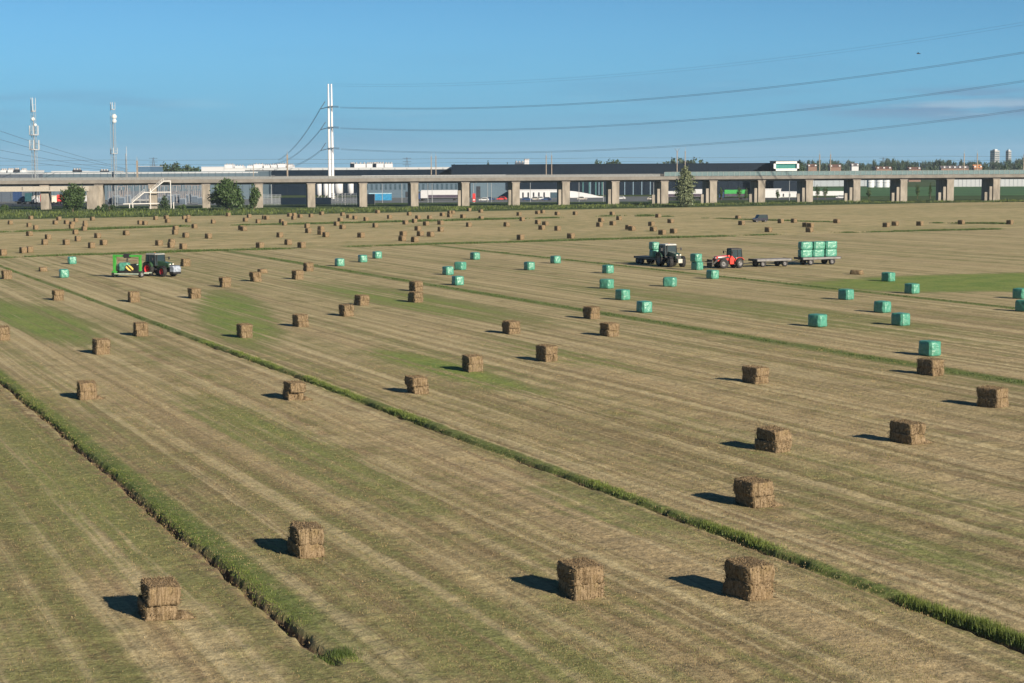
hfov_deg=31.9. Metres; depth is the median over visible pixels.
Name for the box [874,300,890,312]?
wrapped bale
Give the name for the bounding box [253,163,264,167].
roof unit
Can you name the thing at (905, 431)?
hay bale
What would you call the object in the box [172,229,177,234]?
hay bale
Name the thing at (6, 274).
hay bale
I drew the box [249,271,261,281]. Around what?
hay bale
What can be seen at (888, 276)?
wrapped bale
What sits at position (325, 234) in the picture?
hay bale
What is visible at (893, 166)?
town tree
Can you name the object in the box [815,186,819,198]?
young tree
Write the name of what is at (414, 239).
hay bale
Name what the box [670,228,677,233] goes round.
hay bale
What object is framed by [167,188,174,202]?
transformer
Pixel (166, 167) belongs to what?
skyline tree
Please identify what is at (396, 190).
office hall
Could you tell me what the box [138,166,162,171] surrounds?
white hall
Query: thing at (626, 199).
yard pavement
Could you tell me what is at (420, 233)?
hay bale
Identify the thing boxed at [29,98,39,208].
lattice mast
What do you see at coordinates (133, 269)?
bale wrapper
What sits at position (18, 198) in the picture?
parked lorry
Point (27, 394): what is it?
grass strip
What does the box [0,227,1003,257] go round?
headland grass
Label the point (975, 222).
grass strip
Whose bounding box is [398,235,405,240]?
hay bale
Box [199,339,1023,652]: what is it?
grass strip
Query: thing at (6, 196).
warehouse
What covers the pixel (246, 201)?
yard pavement
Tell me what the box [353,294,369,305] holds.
hay bale
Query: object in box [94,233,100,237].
hay bale
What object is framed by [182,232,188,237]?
hay bale
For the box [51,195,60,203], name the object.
parked lorry
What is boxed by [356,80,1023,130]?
power line
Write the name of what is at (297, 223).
grass strip
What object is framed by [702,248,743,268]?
loader tractor
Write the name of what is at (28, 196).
parked lorry
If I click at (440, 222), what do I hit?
hay bale
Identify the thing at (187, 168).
skyline tree
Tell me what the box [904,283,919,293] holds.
wrapped bale
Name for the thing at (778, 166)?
window
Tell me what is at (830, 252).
wrapped bale
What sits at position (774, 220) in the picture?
grass strip
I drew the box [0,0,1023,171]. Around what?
sky
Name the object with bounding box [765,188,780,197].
canopy building
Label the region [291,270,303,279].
hay bale
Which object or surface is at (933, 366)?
hay bale
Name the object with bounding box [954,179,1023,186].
greenhouse
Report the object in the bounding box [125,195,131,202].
transformer
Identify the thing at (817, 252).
wrapped bale
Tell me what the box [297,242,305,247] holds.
hay bale
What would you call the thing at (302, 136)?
power line
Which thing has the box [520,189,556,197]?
white building
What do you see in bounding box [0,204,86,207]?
hedge
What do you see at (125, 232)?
hay bale
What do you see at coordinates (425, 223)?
hay bale
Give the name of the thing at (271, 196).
rack fence
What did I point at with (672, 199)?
access road
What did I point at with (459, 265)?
wrapped bale
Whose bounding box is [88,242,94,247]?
hay bale
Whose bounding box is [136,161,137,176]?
catenary mast
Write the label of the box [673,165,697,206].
poplar
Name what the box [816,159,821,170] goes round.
town tree
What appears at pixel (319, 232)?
hay bale
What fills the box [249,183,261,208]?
slim tree
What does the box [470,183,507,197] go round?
sloped wing
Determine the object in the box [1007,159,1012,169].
town tree
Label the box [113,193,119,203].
transformer
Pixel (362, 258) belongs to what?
wrapped bale
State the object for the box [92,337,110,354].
hay bale
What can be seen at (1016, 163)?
town tree
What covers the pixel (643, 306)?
wrapped bale
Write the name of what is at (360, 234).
hay bale
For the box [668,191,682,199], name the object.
parked lorry
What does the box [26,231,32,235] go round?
hay bale
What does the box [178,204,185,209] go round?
bush
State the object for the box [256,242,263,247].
hay bale
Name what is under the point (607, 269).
wrapped bale
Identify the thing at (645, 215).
grass clump
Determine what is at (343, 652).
trench end tuft
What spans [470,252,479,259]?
wrapped bale
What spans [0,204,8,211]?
bush
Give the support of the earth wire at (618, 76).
attached to the power pylon
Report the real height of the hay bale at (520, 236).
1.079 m
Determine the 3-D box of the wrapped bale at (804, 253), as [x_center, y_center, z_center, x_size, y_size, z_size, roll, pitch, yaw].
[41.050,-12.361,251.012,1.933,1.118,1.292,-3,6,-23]
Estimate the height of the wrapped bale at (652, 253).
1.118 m
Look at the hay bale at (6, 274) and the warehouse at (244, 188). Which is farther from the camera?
the warehouse at (244, 188)
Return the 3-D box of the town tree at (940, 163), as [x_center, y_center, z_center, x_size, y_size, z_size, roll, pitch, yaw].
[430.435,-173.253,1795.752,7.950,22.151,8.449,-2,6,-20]
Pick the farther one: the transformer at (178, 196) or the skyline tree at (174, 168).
the skyline tree at (174, 168)
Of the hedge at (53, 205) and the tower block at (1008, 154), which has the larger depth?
the tower block at (1008, 154)
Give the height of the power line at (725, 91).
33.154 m
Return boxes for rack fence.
[263,194,280,204]
[331,193,356,204]
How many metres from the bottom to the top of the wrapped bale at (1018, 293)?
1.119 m
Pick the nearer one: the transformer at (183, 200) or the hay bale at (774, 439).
the hay bale at (774, 439)
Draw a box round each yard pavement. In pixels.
[0,199,249,205]
[264,196,648,203]
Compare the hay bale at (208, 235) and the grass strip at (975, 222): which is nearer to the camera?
the hay bale at (208, 235)
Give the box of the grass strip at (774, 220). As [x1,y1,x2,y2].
[701,217,831,221]
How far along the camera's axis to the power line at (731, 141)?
648.09 m
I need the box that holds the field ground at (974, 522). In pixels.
[0,168,1023,682]
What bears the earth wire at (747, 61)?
attached to the power pylon
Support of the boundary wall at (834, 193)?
on the meadow
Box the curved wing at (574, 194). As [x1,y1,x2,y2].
[570,191,602,197]
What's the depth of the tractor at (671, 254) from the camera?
248.30 m
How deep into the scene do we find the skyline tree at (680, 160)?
1143.96 m
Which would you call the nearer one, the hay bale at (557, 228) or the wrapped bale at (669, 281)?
the wrapped bale at (669, 281)
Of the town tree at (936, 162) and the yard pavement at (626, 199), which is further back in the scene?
the town tree at (936, 162)
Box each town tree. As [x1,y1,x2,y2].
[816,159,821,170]
[823,162,829,170]
[843,163,849,170]
[859,163,864,170]
[871,160,876,170]
[884,158,889,166]
[889,164,897,170]
[896,160,905,169]
[907,161,915,166]
[922,161,931,169]
[929,166,936,174]
[933,159,938,169]
[937,159,944,168]
[966,161,975,169]
[983,162,988,169]
[992,161,1000,169]
[998,164,1007,169]
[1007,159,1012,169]
[1012,159,1019,169]
[1015,164,1022,169]
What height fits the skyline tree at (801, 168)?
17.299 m
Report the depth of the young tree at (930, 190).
722.42 m
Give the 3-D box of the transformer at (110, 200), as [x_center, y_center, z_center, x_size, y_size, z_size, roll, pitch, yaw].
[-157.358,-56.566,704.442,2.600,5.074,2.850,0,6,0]
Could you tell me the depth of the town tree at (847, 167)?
2132.04 m
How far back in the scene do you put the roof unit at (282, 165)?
1122.58 m
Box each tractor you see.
[142,252,180,276]
[655,243,685,266]
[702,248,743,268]
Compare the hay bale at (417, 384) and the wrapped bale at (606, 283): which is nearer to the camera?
the hay bale at (417, 384)
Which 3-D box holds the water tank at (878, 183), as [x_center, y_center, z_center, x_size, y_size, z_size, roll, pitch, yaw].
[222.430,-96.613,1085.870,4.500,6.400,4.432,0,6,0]
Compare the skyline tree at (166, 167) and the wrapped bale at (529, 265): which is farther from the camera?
the skyline tree at (166, 167)
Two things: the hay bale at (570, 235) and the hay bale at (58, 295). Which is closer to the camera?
the hay bale at (58, 295)
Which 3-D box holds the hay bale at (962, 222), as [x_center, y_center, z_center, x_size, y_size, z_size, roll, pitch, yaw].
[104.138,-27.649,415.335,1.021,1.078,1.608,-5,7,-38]
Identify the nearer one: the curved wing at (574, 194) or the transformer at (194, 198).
the transformer at (194, 198)
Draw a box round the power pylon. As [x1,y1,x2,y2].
[320,84,338,198]
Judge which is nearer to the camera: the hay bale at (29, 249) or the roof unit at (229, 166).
the hay bale at (29, 249)
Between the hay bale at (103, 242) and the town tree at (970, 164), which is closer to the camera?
the hay bale at (103, 242)
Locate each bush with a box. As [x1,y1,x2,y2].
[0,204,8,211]
[94,205,103,211]
[102,203,115,211]
[157,195,170,210]
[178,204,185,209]
[206,177,244,209]
[242,204,252,208]
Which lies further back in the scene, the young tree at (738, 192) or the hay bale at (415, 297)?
the young tree at (738, 192)
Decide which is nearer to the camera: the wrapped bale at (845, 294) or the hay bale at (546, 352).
the hay bale at (546, 352)
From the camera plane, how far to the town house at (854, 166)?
1413.73 m
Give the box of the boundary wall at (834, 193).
[813,191,843,195]
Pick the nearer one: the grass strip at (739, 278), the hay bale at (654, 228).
the grass strip at (739, 278)
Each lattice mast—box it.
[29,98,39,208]
[110,102,117,205]
[125,147,126,189]
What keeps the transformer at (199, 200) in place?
on the yard pavement at (246, 201)
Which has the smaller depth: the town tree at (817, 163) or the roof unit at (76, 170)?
the roof unit at (76, 170)
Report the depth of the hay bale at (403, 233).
362.79 m
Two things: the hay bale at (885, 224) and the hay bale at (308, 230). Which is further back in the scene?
the hay bale at (885, 224)
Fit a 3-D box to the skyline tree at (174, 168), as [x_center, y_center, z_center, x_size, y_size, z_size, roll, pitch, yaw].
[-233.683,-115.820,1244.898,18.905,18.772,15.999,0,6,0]
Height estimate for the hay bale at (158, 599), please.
1.314 m
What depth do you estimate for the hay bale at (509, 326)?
150.16 m
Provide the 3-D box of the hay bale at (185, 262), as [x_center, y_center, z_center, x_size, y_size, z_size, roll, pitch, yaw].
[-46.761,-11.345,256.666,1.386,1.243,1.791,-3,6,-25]
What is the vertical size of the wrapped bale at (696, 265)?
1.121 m
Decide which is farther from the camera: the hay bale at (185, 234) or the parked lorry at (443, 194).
the parked lorry at (443, 194)
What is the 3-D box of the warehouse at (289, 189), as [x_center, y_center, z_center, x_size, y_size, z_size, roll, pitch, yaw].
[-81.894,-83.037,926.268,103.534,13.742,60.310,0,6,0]
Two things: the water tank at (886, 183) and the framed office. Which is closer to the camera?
the framed office
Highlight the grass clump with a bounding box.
[634,214,654,216]
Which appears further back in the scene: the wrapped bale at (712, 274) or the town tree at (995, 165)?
the town tree at (995, 165)
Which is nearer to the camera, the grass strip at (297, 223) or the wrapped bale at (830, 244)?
the wrapped bale at (830, 244)
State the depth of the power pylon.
794.99 m
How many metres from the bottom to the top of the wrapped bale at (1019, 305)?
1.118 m
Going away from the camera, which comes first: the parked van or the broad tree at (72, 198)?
the parked van
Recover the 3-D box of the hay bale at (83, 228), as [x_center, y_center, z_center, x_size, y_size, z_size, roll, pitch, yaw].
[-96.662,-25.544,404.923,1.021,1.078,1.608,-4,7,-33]
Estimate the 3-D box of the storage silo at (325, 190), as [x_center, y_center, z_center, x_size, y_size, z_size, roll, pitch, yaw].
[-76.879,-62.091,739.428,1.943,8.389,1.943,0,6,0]
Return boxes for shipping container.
[369,193,391,199]
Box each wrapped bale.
[59,269,68,277]
[67,256,76,263]
[118,262,129,269]
[335,258,344,265]
[358,255,366,261]
[372,251,381,258]
[442,266,453,274]
[452,276,463,284]
[454,262,465,269]
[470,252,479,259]
[524,262,534,269]
[550,256,560,263]
[599,279,613,288]
[602,265,613,273]
[615,289,629,299]
[636,301,651,312]
[649,242,658,249]
[649,250,657,257]
[663,277,676,286]
[690,253,701,261]
[691,262,702,269]
[706,270,718,278]
[798,241,812,249]
[798,249,811,256]
[808,313,826,326]
[810,249,823,256]
[811,241,824,248]
[824,241,836,248]
[824,249,836,256]
[838,289,853,299]
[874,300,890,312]
[881,272,894,281]
[891,312,909,325]
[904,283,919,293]
[918,340,940,355]
[1012,288,1023,298]
[1015,299,1023,311]
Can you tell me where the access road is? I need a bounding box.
[649,198,843,200]
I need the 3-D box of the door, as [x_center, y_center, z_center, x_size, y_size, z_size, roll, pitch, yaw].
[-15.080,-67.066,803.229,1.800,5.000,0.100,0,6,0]
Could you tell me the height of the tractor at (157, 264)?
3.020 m
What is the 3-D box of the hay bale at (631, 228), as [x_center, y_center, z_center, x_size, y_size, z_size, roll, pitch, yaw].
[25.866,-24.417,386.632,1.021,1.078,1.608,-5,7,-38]
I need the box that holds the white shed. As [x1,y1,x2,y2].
[781,191,796,196]
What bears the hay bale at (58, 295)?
on the field ground at (974, 522)
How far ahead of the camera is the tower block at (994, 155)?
2682.60 m
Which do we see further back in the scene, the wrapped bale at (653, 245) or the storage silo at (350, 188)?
the storage silo at (350, 188)
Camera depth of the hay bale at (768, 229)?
374.10 m
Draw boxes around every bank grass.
[0,199,1023,218]
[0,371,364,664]
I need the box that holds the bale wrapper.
[111,254,151,277]
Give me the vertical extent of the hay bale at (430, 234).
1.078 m
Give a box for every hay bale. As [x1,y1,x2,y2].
[0,249,6,255]
[0,325,10,340]
[1,270,12,278]
[19,247,26,252]
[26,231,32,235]
[26,246,32,252]
[39,267,47,271]
[41,239,47,244]
[45,234,50,239]
[51,289,64,300]
[63,239,69,244]
[75,236,80,240]
[75,379,105,399]
[81,226,86,230]
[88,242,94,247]
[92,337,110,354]
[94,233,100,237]
[100,240,106,244]
[123,230,129,234]
[127,291,140,301]
[132,321,148,336]
[135,574,198,620]
[155,240,162,245]
[167,242,174,247]
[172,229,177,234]
[179,243,186,248]
[180,258,189,265]
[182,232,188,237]
[186,288,201,298]
[205,233,211,238]
[219,276,231,286]
[235,322,253,337]
[240,226,246,230]
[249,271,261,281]
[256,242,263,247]
[257,269,267,272]
[276,232,282,237]
[281,380,312,400]
[284,239,291,244]
[285,520,326,558]
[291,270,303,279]
[291,313,308,326]
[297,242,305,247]
[303,262,313,270]
[305,228,311,232]
[317,230,324,234]
[322,232,328,236]
[338,303,355,316]
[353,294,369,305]
[357,232,364,237]
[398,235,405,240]
[399,231,406,235]
[403,374,429,394]
[407,291,423,302]
[408,280,423,291]
[411,236,418,241]
[414,226,420,230]
[417,231,423,235]
[423,221,428,225]
[427,231,434,236]
[437,220,443,224]
[437,227,443,231]
[461,353,483,372]
[466,222,471,226]
[502,319,520,333]
[503,222,509,226]
[517,234,523,239]
[535,343,558,361]
[538,225,544,229]
[542,221,548,225]
[554,226,560,230]
[554,556,606,601]
[567,233,574,238]
[582,305,599,318]
[596,222,602,226]
[598,321,619,336]
[628,226,635,230]
[650,226,656,230]
[658,230,665,234]
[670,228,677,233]
[720,555,777,601]
[731,475,783,508]
[741,364,769,383]
[752,425,793,452]
[765,227,771,231]
[806,227,812,231]
[850,270,863,274]
[882,222,889,226]
[887,418,934,444]
[891,221,898,225]
[916,221,923,225]
[916,357,945,375]
[957,220,964,224]
[976,385,1009,407]
[1006,220,1013,223]
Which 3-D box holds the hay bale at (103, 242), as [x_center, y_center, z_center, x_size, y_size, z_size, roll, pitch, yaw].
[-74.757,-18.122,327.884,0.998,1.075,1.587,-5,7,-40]
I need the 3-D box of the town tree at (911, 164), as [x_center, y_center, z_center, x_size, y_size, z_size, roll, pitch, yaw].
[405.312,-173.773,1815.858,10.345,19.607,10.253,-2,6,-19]
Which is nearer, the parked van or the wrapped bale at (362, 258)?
the wrapped bale at (362, 258)
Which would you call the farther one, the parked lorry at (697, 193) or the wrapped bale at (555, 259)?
the parked lorry at (697, 193)
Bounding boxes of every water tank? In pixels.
[867,180,873,186]
[875,180,882,186]
[883,180,889,186]
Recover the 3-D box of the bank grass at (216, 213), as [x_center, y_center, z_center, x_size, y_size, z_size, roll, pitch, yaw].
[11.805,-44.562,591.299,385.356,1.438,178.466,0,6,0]
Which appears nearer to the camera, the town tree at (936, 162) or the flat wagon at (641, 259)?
the flat wagon at (641, 259)
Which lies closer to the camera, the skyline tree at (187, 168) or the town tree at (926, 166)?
the skyline tree at (187, 168)
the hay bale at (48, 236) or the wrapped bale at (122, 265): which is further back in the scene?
the hay bale at (48, 236)
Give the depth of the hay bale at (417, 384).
110.85 m
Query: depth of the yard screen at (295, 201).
665.99 m
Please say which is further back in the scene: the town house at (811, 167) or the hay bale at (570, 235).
the town house at (811, 167)
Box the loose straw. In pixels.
[0,303,947,682]
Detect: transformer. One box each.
[108,191,113,203]
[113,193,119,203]
[119,190,126,204]
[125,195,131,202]
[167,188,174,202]
[175,194,180,201]
[179,195,186,204]
[185,193,192,202]
[191,191,198,202]
[197,190,201,203]
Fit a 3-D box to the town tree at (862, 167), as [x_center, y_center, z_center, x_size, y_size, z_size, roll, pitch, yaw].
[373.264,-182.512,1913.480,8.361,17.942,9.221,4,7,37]
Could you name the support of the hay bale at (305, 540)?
on the field ground at (974, 522)
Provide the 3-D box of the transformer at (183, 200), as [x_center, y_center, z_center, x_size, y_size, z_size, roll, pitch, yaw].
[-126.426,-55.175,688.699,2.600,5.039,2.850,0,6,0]
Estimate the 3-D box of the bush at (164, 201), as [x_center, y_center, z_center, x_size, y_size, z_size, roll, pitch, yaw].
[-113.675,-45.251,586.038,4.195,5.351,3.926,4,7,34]
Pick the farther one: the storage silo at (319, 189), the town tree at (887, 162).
the town tree at (887, 162)
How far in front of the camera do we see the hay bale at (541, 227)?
394.81 m
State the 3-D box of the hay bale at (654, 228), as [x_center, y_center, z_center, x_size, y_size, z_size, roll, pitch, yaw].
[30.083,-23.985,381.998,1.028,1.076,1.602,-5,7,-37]
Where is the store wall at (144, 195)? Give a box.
[107,191,200,198]
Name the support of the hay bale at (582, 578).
on the field ground at (974, 522)
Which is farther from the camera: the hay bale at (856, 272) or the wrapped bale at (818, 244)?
the wrapped bale at (818, 244)
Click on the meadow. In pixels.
(960, 191)
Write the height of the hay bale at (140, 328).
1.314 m
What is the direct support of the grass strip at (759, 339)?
on the field ground at (974, 522)
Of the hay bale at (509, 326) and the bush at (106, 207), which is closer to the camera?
the hay bale at (509, 326)
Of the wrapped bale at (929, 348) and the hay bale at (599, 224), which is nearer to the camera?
the wrapped bale at (929, 348)
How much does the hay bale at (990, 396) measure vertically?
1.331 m
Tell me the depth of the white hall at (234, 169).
1114.79 m
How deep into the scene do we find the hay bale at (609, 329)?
147.51 m
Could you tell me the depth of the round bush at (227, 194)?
583.89 m
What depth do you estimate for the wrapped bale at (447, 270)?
232.08 m
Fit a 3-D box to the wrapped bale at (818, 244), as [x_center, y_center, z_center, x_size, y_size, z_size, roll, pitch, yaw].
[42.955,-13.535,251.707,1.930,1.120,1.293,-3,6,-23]
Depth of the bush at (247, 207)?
590.34 m
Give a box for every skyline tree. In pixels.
[160,161,171,171]
[166,161,180,171]
[176,165,200,171]
[678,157,688,162]
[798,160,804,170]
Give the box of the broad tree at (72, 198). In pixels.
[58,183,86,210]
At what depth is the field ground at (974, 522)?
89.15 m
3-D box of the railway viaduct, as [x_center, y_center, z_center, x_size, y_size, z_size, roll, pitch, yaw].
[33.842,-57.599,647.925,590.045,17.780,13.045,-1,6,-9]
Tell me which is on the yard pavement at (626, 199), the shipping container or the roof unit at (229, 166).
the shipping container
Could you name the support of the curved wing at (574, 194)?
on the yard pavement at (626, 199)
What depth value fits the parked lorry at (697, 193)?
734.37 m
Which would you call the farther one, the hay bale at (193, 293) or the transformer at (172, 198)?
the transformer at (172, 198)
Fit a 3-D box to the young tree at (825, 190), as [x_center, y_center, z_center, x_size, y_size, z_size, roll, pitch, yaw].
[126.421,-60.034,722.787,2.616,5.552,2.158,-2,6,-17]
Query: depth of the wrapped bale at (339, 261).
253.89 m
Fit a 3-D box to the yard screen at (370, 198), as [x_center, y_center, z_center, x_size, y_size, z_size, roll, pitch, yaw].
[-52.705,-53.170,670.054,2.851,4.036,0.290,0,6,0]
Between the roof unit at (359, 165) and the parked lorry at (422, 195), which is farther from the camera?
the roof unit at (359, 165)
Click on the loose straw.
(510, 505)
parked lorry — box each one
[13,192,27,203]
[25,193,37,203]
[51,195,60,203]
[418,191,427,200]
[419,190,457,199]
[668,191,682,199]
[693,189,701,198]
[718,190,744,198]
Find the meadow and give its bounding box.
[813,186,1023,195]
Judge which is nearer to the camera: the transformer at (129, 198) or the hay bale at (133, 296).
the hay bale at (133, 296)
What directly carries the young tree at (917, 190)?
on the field ground at (974, 522)
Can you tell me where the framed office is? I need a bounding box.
[770,161,798,190]
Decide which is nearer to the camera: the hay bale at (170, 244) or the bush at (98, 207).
the hay bale at (170, 244)
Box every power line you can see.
[1,131,121,167]
[278,109,319,160]
[353,109,1023,152]
[355,52,1022,108]
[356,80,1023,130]
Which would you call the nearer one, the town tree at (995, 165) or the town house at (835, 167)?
the town house at (835, 167)
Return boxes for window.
[550,192,556,197]
[776,164,796,168]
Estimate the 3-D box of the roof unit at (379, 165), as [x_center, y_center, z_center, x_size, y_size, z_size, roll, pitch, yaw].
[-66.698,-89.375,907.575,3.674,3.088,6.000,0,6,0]
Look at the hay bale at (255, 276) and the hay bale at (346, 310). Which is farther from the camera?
the hay bale at (255, 276)
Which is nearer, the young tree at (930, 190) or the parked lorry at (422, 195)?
the young tree at (930, 190)
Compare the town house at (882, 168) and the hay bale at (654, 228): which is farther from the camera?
the town house at (882, 168)
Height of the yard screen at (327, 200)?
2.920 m
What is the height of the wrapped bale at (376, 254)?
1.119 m
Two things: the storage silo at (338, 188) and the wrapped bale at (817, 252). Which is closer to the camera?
the wrapped bale at (817, 252)
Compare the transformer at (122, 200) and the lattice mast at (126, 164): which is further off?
the lattice mast at (126, 164)
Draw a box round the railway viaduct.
[0,156,1023,209]
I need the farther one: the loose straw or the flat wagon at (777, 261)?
the flat wagon at (777, 261)
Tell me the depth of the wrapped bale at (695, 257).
240.02 m
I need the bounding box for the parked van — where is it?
[752,215,767,221]
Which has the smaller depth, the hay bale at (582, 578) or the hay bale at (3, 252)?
the hay bale at (582, 578)
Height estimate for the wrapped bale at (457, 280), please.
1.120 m
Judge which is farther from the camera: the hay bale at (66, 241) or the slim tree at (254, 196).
the slim tree at (254, 196)
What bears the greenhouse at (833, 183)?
on the field ground at (974, 522)
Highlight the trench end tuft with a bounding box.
[305,644,368,665]
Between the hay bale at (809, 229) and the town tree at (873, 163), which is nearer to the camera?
the hay bale at (809, 229)
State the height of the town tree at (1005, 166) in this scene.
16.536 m
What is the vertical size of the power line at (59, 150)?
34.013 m
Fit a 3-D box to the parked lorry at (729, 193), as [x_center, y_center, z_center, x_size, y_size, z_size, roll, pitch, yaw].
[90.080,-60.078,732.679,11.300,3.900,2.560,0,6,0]
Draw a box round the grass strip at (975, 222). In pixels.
[929,221,1015,223]
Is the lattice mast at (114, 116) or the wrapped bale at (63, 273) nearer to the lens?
the wrapped bale at (63, 273)
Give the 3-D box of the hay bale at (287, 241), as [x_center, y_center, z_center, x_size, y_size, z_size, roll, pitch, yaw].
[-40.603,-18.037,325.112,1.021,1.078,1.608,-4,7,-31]
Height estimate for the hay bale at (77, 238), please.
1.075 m
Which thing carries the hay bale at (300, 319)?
on the field ground at (974, 522)
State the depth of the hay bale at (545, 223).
422.24 m
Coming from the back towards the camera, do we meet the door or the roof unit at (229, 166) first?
the roof unit at (229, 166)
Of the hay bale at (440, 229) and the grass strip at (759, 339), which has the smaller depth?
the grass strip at (759, 339)
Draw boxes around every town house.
[806,164,816,170]
[828,164,840,170]
[850,163,858,170]
[874,167,891,170]
[907,167,920,181]
[939,166,968,169]
[972,165,981,169]
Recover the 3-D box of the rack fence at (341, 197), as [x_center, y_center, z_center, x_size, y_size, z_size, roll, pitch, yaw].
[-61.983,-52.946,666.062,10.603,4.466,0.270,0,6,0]
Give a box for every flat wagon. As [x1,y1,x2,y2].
[634,255,666,263]
[743,258,791,266]
[789,256,840,264]
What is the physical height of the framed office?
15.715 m
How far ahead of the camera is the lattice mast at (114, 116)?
663.87 m
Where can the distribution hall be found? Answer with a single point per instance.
(628, 188)
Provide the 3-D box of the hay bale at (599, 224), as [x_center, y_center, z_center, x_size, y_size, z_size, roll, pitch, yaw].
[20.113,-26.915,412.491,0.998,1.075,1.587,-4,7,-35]
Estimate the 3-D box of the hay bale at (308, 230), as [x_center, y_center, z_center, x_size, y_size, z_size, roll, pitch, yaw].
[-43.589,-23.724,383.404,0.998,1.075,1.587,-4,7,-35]
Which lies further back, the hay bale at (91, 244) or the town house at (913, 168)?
the town house at (913, 168)
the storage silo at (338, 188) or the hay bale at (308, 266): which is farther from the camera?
the storage silo at (338, 188)
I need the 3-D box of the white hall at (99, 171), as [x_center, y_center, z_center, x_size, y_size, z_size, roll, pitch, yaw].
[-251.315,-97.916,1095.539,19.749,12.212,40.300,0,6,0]
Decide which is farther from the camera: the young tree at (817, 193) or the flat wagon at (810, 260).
the young tree at (817, 193)
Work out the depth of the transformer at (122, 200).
693.09 m
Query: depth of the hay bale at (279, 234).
359.48 m
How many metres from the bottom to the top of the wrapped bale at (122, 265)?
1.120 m
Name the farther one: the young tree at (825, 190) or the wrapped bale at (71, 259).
the young tree at (825, 190)
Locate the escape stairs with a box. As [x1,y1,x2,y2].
[123,178,173,208]
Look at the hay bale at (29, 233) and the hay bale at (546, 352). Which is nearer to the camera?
the hay bale at (546, 352)
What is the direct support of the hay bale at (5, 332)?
on the field ground at (974, 522)
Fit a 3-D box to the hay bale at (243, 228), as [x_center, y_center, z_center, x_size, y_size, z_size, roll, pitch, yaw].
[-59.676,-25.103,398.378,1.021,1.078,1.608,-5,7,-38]
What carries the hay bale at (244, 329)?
on the field ground at (974, 522)
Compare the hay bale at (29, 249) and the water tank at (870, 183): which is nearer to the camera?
the hay bale at (29, 249)
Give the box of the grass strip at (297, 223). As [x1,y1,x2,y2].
[0,215,630,232]
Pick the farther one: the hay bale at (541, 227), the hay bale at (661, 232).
the hay bale at (541, 227)
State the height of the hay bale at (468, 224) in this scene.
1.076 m
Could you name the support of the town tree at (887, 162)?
on the field ground at (974, 522)
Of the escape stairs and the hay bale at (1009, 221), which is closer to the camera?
the hay bale at (1009, 221)
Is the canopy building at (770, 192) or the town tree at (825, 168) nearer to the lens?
the canopy building at (770, 192)
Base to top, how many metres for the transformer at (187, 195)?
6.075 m
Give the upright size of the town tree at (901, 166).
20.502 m
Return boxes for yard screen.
[281,197,305,204]
[315,197,330,204]
[367,194,374,204]
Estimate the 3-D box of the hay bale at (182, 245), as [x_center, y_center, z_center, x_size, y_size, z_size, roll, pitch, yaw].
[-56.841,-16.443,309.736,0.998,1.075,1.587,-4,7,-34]
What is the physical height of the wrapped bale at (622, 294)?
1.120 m
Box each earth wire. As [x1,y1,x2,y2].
[361,25,1020,86]
[440,22,1021,83]
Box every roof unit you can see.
[72,168,81,171]
[224,163,234,167]
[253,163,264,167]
[278,163,286,167]
[354,162,365,167]
[366,162,372,166]
[376,162,383,166]
[384,162,392,166]
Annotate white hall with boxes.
[0,170,44,171]
[82,171,123,171]
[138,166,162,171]
[201,167,223,170]
[224,168,244,170]
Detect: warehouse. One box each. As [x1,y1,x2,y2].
[0,171,271,199]
[0,173,42,201]
[245,167,450,195]
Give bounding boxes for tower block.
[990,149,999,162]
[1006,150,1010,162]
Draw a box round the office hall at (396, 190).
[367,175,504,197]
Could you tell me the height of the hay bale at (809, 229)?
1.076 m
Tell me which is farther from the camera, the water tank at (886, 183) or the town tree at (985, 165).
the town tree at (985, 165)
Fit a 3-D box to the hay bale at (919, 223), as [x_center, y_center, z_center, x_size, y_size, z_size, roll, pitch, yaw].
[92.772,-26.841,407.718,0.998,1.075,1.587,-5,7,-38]
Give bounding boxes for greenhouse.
[813,180,874,186]
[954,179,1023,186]
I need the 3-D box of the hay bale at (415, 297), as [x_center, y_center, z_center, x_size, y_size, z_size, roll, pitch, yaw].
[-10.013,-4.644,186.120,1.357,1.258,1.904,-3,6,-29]
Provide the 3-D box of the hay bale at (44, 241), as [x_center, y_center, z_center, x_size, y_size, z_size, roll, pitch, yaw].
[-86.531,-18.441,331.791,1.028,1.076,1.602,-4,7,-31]
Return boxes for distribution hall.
[451,163,769,194]
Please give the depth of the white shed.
772.57 m
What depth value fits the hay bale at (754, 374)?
115.25 m
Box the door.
[476,186,479,196]
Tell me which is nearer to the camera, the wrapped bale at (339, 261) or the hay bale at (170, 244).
the wrapped bale at (339, 261)
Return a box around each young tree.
[736,186,741,197]
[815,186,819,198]
[822,186,827,198]
[915,185,919,198]
[928,184,931,198]
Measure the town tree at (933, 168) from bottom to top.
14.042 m
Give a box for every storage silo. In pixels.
[316,184,321,197]
[323,184,327,197]
[334,184,342,200]
[348,184,353,192]
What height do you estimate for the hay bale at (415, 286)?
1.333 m
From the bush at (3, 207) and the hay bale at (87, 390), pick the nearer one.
the hay bale at (87, 390)
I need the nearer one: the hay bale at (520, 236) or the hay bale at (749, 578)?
the hay bale at (749, 578)
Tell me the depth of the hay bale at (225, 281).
210.86 m
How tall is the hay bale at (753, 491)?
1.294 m
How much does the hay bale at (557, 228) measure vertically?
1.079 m

